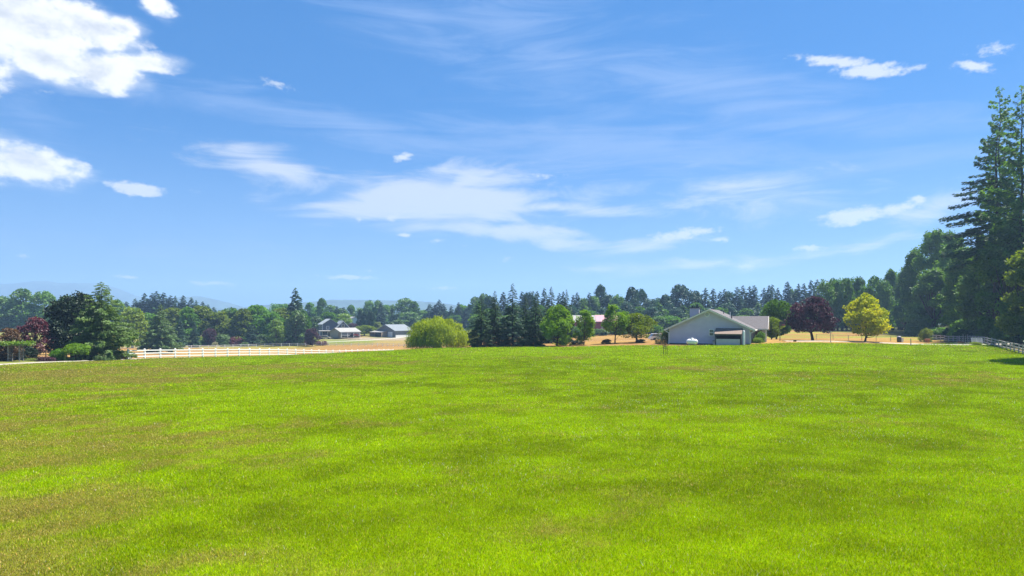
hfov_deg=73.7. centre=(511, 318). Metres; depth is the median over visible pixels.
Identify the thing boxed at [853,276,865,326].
tree
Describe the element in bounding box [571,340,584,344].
shrub
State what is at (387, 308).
tree
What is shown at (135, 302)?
fir tree
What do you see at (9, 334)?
maple tree
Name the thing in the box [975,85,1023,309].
fir tree
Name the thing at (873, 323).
golden tree
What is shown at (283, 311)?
tree
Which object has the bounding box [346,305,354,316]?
tree
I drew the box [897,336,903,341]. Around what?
barrel
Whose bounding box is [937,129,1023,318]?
fir tree
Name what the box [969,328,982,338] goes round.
shrub
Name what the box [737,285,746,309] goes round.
fir tree
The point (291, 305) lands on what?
fir tree
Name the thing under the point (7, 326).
tree
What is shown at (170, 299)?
fir tree
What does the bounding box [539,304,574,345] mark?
maple tree
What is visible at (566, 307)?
fir tree
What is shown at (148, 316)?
tree
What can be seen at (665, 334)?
shrub
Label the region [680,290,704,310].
tree
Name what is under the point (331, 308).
tree
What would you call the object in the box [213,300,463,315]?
hills
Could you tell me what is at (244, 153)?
sky
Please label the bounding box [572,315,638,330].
barn
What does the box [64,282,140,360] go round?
cedar tree
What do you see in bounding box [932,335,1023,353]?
fence
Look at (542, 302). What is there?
fir tree
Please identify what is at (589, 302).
fir tree
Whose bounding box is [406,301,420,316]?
tree
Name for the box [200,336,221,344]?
shrub
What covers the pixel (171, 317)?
tree
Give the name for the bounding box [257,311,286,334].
tree
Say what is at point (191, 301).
fir tree
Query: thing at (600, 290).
tree
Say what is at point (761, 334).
shrub
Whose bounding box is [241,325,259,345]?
fir tree
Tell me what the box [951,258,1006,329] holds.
cottonwood tree
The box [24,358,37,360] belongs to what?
shrub
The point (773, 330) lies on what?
tree
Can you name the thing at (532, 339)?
fir tree
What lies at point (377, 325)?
tree
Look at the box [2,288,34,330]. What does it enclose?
tree
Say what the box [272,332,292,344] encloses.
shrub
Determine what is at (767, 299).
fir tree
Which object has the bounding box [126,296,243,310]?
hills
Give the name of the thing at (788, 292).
fir tree
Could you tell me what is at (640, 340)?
shrub
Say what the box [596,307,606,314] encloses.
tree
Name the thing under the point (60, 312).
tree
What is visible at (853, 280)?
tree
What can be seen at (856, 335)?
fence
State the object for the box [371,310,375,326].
columnar tree
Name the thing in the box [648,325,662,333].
shrub
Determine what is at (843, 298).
tree
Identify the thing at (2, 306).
tree
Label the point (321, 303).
tree
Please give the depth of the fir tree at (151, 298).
378.60 m
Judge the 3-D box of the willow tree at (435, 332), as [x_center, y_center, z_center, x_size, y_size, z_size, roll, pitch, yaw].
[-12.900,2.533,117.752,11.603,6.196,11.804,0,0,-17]
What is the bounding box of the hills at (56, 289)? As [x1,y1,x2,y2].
[0,280,145,312]
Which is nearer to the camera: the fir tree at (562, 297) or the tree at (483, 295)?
the fir tree at (562, 297)
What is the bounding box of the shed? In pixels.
[329,328,360,337]
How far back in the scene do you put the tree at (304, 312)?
266.23 m
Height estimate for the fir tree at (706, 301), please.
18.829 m
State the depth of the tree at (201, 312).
267.55 m
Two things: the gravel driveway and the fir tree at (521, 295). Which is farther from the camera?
the fir tree at (521, 295)
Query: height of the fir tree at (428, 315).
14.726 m
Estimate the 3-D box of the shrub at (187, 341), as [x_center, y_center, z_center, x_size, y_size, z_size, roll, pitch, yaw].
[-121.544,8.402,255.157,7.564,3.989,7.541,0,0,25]
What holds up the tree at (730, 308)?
on the ground at (840, 336)
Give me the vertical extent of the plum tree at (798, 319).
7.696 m
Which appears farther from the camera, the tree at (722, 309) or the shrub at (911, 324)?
the tree at (722, 309)
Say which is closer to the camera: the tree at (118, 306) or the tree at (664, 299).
the tree at (664, 299)
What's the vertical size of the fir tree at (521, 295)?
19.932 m
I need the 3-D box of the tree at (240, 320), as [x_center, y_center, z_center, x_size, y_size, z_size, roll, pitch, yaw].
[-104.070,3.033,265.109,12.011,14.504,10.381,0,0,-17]
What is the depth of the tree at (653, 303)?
309.07 m
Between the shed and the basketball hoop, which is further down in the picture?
the shed
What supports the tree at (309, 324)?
on the ground at (840, 336)
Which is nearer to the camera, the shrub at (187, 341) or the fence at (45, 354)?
the fence at (45, 354)
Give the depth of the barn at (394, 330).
296.46 m
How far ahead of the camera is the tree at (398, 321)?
323.72 m
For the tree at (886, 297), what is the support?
on the ground at (840, 336)
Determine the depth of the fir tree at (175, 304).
379.79 m
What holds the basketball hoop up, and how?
on the ground at (840, 336)
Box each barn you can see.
[370,324,411,337]
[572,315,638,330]
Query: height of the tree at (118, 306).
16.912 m
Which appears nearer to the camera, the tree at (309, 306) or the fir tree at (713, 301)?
the fir tree at (713, 301)
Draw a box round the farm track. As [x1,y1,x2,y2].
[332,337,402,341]
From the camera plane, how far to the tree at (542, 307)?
283.58 m
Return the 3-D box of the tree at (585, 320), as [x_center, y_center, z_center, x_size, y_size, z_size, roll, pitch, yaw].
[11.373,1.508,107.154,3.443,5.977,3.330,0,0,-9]
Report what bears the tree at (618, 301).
on the ground at (840, 336)
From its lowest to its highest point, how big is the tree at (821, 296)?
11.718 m
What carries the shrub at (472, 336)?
on the ground at (840, 336)
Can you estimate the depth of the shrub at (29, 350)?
90.08 m
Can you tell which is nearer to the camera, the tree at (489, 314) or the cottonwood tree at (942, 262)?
the cottonwood tree at (942, 262)
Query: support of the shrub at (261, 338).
on the ground at (840, 336)
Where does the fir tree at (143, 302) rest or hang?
on the ground at (840, 336)
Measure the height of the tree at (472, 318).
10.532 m
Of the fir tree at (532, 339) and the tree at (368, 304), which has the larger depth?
the tree at (368, 304)
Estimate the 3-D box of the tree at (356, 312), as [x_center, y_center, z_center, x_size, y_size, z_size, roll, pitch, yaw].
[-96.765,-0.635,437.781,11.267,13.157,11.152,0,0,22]
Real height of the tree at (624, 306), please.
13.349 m
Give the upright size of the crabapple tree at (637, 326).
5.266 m
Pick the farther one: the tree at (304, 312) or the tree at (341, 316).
the tree at (341, 316)
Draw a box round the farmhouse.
[317,319,349,336]
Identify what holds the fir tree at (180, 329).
on the ground at (840, 336)
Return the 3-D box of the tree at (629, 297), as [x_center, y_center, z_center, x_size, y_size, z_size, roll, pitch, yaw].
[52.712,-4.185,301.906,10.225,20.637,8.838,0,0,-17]
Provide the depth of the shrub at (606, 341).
108.58 m
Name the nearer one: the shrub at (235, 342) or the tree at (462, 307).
the shrub at (235, 342)
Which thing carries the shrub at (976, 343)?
on the ground at (840, 336)
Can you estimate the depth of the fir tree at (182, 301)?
379.67 m
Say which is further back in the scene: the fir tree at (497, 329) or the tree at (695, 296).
the tree at (695, 296)
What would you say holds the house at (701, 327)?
on the ground at (840, 336)
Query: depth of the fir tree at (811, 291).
313.77 m
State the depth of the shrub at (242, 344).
245.00 m
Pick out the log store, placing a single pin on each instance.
(728, 336)
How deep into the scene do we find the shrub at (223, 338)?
253.27 m
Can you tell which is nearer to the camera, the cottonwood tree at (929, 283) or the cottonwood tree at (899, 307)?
the cottonwood tree at (929, 283)
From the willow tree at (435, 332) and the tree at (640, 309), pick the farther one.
the tree at (640, 309)
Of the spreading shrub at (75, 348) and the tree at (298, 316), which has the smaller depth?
the spreading shrub at (75, 348)
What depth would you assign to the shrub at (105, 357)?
91.03 m
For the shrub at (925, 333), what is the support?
on the ground at (840, 336)
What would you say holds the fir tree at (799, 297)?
on the ground at (840, 336)
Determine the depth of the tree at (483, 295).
429.43 m
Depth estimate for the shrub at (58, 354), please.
88.89 m
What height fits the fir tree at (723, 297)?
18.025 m
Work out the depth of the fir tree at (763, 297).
324.24 m
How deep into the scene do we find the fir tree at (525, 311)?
115.75 m
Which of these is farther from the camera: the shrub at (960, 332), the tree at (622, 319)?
the shrub at (960, 332)
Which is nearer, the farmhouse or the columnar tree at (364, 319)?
the farmhouse
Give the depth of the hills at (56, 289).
4065.79 m
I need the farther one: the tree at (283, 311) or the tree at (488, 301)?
the tree at (488, 301)
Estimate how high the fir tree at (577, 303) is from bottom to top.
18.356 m
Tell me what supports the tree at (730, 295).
on the ground at (840, 336)
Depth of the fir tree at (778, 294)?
318.35 m
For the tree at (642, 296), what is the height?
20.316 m
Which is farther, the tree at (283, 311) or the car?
the tree at (283, 311)
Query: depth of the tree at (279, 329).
246.94 m
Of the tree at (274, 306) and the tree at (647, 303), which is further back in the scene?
the tree at (274, 306)
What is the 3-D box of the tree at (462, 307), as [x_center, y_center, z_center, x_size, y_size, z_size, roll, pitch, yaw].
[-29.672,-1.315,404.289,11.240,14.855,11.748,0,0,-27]
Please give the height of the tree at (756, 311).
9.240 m
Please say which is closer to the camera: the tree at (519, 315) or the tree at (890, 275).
the tree at (890, 275)
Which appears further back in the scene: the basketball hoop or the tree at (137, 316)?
the tree at (137, 316)
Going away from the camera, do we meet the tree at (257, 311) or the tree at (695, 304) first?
the tree at (257, 311)
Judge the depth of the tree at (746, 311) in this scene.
278.12 m
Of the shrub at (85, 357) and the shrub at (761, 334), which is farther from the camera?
the shrub at (761, 334)
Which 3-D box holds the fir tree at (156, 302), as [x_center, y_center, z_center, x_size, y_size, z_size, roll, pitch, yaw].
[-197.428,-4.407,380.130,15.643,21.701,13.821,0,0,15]
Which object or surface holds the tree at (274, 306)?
on the ground at (840, 336)
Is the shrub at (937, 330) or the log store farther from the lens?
the shrub at (937, 330)
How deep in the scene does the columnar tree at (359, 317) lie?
329.61 m
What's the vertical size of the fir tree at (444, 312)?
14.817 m
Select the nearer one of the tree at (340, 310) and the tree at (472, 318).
the tree at (472, 318)
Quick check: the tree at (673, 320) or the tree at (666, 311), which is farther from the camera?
the tree at (666, 311)
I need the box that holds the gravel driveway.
[0,356,224,364]
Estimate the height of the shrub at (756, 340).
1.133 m
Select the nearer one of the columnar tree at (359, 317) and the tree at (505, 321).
the tree at (505, 321)
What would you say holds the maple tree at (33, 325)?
on the ground at (840, 336)
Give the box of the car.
[648,333,666,339]
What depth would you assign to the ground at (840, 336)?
18.02 m
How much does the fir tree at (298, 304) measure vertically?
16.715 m
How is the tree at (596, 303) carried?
on the ground at (840, 336)
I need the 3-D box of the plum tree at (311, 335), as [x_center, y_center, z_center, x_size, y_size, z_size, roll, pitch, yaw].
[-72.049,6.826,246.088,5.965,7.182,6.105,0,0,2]
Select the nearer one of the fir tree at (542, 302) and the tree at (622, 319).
the tree at (622, 319)
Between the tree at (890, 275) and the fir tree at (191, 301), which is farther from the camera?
the fir tree at (191, 301)
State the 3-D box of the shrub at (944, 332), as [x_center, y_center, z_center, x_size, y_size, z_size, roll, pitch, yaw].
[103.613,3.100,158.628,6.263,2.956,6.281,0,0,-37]
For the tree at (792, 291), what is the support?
on the ground at (840, 336)
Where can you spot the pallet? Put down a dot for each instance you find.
(977, 340)
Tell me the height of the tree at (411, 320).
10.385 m
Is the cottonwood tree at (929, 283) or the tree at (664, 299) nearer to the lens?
the cottonwood tree at (929, 283)
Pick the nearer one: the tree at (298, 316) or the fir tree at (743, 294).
the tree at (298, 316)
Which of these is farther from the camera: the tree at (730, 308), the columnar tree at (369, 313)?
the columnar tree at (369, 313)
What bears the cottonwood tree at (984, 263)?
on the ground at (840, 336)
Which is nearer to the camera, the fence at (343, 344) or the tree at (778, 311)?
the tree at (778, 311)
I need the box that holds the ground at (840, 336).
[0,322,1023,575]
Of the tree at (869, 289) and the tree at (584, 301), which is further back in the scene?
the tree at (584, 301)
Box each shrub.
[0,349,22,360]
[15,346,39,359]
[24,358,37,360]
[36,356,56,361]
[48,348,68,360]
[61,343,90,360]
[79,355,92,359]
[89,354,116,360]
[182,336,189,345]
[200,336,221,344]
[215,334,229,343]
[220,342,229,346]
[229,336,243,345]
[240,342,248,346]
[256,334,269,344]
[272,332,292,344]
[315,340,328,345]
[466,329,478,343]
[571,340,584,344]
[591,328,609,335]
[601,339,611,343]
[636,339,644,342]
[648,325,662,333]
[661,328,668,342]
[751,337,763,342]
[756,331,764,341]
[904,318,932,335]
[918,328,933,341]
[929,327,946,336]
[942,327,950,336]
[947,319,968,339]
[952,329,974,339]
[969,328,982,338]
[969,342,982,344]
[974,330,990,341]
[987,326,1017,342]
[1013,323,1023,343]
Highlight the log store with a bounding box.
[715,328,742,344]
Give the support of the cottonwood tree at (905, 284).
on the ground at (840, 336)
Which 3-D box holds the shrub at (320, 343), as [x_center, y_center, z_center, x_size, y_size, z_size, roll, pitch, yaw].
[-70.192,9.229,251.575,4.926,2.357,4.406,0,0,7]
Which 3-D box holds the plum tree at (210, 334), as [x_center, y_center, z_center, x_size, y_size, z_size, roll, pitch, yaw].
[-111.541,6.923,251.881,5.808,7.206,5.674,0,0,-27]
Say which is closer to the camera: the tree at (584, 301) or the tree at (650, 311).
the tree at (650, 311)
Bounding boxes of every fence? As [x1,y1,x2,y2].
[18,352,125,359]
[127,342,422,348]
[127,348,393,358]
[816,334,896,340]
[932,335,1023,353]
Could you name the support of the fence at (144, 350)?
on the ground at (840, 336)
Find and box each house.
[348,317,360,325]
[664,305,768,344]
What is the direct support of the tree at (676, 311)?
on the ground at (840, 336)
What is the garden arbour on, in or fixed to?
on the ground at (840, 336)
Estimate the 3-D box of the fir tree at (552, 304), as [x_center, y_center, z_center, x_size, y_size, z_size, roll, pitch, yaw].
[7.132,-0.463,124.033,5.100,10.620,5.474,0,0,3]
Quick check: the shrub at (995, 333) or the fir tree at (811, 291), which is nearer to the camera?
the shrub at (995, 333)
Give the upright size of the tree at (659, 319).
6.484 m
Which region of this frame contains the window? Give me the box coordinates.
[709,329,713,335]
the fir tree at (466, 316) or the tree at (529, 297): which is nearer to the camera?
the tree at (529, 297)
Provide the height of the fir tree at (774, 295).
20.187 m
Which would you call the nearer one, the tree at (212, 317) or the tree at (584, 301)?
the tree at (212, 317)
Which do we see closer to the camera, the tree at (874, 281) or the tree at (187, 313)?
the tree at (874, 281)
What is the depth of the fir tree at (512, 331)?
111.51 m
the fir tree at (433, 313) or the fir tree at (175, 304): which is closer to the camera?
the fir tree at (175, 304)
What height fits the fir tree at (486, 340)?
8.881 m
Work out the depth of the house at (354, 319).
344.88 m
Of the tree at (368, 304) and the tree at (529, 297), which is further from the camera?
the tree at (368, 304)
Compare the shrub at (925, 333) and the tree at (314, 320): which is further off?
the tree at (314, 320)
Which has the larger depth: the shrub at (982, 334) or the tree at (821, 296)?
the tree at (821, 296)
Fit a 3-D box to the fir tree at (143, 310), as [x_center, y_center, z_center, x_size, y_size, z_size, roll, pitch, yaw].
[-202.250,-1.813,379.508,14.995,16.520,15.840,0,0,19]
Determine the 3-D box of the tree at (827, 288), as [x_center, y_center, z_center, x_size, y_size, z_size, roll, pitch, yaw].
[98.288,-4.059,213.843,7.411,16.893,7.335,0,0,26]
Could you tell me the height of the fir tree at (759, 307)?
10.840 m
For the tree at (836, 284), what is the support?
on the ground at (840, 336)
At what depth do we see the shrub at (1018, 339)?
109.97 m
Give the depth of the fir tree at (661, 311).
284.38 m
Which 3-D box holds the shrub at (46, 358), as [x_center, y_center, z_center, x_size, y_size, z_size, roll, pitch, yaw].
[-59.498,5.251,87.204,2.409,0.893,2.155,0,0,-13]
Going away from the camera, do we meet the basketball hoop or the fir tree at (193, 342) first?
the basketball hoop
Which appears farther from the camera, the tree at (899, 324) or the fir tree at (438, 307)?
the fir tree at (438, 307)
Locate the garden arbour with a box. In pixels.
[0,339,35,361]
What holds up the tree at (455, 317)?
on the ground at (840, 336)
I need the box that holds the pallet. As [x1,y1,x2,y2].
[971,338,982,342]
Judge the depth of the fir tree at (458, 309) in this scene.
399.05 m
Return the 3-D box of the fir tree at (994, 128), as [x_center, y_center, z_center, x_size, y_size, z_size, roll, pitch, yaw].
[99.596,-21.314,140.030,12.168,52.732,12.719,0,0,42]
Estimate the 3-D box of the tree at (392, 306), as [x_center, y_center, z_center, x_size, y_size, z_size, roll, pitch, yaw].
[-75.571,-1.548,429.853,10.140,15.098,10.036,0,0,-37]
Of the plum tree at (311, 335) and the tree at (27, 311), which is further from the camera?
the tree at (27, 311)
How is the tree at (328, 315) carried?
on the ground at (840, 336)
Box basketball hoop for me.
[779,321,784,325]
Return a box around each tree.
[0,296,19,330]
[0,313,17,328]
[0,328,24,360]
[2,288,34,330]
[11,304,45,331]
[14,316,56,353]
[25,291,56,321]
[36,290,109,356]
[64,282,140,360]
[109,299,124,325]
[117,306,149,347]
[130,298,138,307]
[136,293,149,310]
[136,312,163,339]
[137,304,184,352]
[142,300,151,314]
[143,293,157,313]
[147,291,163,315]
[155,292,168,314]
[162,307,182,333]
[165,295,175,313]
[171,296,178,323]
[174,306,203,338]
[174,318,187,346]
[175,295,187,321]
[184,305,211,336]
[187,297,193,308]
[188,322,200,347]
[201,311,233,337]
[202,328,216,344]
[218,307,238,336]
[230,308,258,338]
[237,304,270,338]
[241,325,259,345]
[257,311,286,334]
[265,319,285,345]
[268,307,291,325]
[269,303,284,320]
[284,309,306,345]
[285,288,306,339]
[290,301,302,335]
[291,309,307,336]
[297,314,311,344]
[304,302,316,319]
[304,328,320,345]
[310,316,322,333]
[315,298,328,317]
[317,311,337,323]
[323,304,335,313]
[333,308,349,321]
[334,313,352,324]
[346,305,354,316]
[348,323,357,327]
[353,307,361,316]
[354,325,376,335]
[356,308,362,325]
[362,300,374,312]
[362,310,368,331]
[366,308,372,325]
[371,300,382,317]
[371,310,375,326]
[374,322,381,329]
[375,302,388,325]
[383,304,392,323]
[387,304,396,319]
[389,320,405,324]
[392,297,412,322]
[398,311,420,326]
[403,315,470,348]
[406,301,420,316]
[418,310,427,319]
[422,304,434,319]
[431,306,438,317]
[432,301,443,318]
[439,304,448,319]
[447,306,454,316]
[447,313,465,324]
[454,302,463,325]
[454,304,469,320]
[461,307,469,327]
[465,296,480,315]
[465,302,484,336]
[466,314,489,337]
[467,295,496,346]
[479,293,487,304]
[482,291,509,346]
[482,295,499,310]
[482,308,499,320]
[497,284,527,346]
[498,315,519,338]
[499,292,508,314]
[511,305,523,320]
[516,291,523,306]
[516,297,533,342]
[517,294,548,346]
[520,291,537,315]
[532,305,546,317]
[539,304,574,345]
[540,288,549,305]
[541,287,556,343]
[559,291,566,304]
[562,289,575,341]
[568,305,579,314]
[572,309,595,344]
[573,292,582,311]
[577,303,588,314]
[578,298,591,314]
[586,293,595,311]
[587,296,600,313]
[593,284,606,308]
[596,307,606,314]
[601,303,630,342]
[602,294,612,306]
[609,294,623,307]
[616,301,638,314]
[617,313,658,339]
[625,287,639,307]
[633,288,647,307]
[634,306,644,314]
[643,298,653,308]
[643,306,661,323]
[648,316,670,329]
[649,297,665,314]
[653,302,665,316]
[658,309,671,316]
[658,316,680,328]
[659,294,673,314]
[666,284,688,309]
[669,307,686,318]
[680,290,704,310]
[680,305,689,316]
[687,302,704,313]
[700,288,714,308]
[706,289,718,309]
[713,291,723,309]
[715,307,727,312]
[718,289,730,307]
[719,303,738,315]
[724,291,736,303]
[731,287,743,314]
[736,308,753,315]
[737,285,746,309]
[740,286,756,312]
[746,285,762,309]
[747,308,761,315]
[754,304,762,313]
[760,288,768,310]
[760,298,790,338]
[762,285,773,307]
[767,317,784,339]
[769,285,778,301]
[775,288,782,304]
[780,282,792,308]
[784,296,840,339]
[786,288,797,305]
[791,284,804,303]
[799,283,807,302]
[805,280,817,299]
[807,295,831,330]
[813,279,820,295]
[815,279,838,328]
[827,277,845,330]
[835,278,855,330]
[842,292,893,341]
[844,276,857,329]
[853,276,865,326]
[857,283,875,328]
[866,275,879,297]
[872,278,895,328]
[881,268,899,329]
[890,268,906,329]
[890,313,918,329]
[897,247,924,325]
[904,268,949,328]
[911,228,946,325]
[932,229,964,325]
[936,246,973,326]
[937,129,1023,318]
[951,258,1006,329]
[964,86,1023,255]
[969,217,1023,333]
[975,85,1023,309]
[995,248,1023,338]
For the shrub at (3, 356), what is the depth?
88.72 m
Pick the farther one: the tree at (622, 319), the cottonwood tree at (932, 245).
the cottonwood tree at (932, 245)
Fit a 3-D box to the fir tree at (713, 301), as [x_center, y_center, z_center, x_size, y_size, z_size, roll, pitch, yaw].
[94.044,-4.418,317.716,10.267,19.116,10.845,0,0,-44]
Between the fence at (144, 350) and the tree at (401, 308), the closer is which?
the fence at (144, 350)
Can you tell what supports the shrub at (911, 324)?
on the ground at (840, 336)
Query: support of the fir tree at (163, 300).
on the ground at (840, 336)
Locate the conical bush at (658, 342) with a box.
[655,332,662,343]
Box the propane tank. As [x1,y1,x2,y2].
[686,338,697,344]
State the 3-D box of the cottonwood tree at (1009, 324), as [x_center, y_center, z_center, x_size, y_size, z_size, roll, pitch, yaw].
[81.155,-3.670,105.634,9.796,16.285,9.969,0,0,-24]
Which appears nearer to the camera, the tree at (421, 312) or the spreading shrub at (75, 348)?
the spreading shrub at (75, 348)
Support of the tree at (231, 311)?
on the ground at (840, 336)
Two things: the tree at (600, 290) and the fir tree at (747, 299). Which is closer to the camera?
the fir tree at (747, 299)
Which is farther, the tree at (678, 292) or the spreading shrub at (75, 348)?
the tree at (678, 292)
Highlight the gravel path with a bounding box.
[831,341,1021,344]
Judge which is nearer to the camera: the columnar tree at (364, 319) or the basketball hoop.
the basketball hoop
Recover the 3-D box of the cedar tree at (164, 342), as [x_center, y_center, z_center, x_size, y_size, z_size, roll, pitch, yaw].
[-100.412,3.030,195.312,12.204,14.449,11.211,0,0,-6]
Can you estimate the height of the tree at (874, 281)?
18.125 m
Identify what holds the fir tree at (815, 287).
on the ground at (840, 336)
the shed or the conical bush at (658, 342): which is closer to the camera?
the conical bush at (658, 342)
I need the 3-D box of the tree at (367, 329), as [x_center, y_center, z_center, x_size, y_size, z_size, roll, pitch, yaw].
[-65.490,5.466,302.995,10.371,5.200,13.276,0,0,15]
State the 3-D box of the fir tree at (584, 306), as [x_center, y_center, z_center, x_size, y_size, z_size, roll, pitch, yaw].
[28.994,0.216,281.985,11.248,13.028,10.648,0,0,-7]
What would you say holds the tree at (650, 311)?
on the ground at (840, 336)
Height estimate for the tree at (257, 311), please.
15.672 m
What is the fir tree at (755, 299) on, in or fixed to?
on the ground at (840, 336)
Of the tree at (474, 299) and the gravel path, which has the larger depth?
the tree at (474, 299)
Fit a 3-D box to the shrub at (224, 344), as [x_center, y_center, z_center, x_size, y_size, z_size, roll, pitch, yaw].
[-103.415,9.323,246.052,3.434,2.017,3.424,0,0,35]
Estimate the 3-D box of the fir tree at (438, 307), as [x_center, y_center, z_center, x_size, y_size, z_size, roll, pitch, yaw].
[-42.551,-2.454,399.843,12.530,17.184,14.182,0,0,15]
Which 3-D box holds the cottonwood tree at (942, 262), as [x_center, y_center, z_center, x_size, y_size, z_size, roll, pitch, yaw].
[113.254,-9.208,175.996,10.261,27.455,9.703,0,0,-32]
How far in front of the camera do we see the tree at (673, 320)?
259.57 m
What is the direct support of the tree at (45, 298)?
on the ground at (840, 336)
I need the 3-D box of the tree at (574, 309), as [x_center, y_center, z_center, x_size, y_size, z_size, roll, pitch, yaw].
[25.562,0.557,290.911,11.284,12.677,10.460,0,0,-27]
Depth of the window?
99.83 m
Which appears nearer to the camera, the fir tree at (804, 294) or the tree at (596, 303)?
the fir tree at (804, 294)
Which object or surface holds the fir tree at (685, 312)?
on the ground at (840, 336)
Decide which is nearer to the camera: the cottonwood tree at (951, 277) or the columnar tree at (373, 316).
the cottonwood tree at (951, 277)
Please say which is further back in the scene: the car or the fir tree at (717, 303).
the fir tree at (717, 303)
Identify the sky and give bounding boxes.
[0,0,1023,313]
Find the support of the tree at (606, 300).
on the ground at (840, 336)
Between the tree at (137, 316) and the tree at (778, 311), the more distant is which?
the tree at (137, 316)
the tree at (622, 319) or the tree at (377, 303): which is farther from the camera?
the tree at (377, 303)
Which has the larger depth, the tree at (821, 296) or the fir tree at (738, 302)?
the fir tree at (738, 302)
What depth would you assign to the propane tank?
97.21 m
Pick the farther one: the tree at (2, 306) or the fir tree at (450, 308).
the fir tree at (450, 308)
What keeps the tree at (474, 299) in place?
on the ground at (840, 336)
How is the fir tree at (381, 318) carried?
on the ground at (840, 336)
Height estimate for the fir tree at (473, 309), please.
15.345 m
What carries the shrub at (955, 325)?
on the ground at (840, 336)
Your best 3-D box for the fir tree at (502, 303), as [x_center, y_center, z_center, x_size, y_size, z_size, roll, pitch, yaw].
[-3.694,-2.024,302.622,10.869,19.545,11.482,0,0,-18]

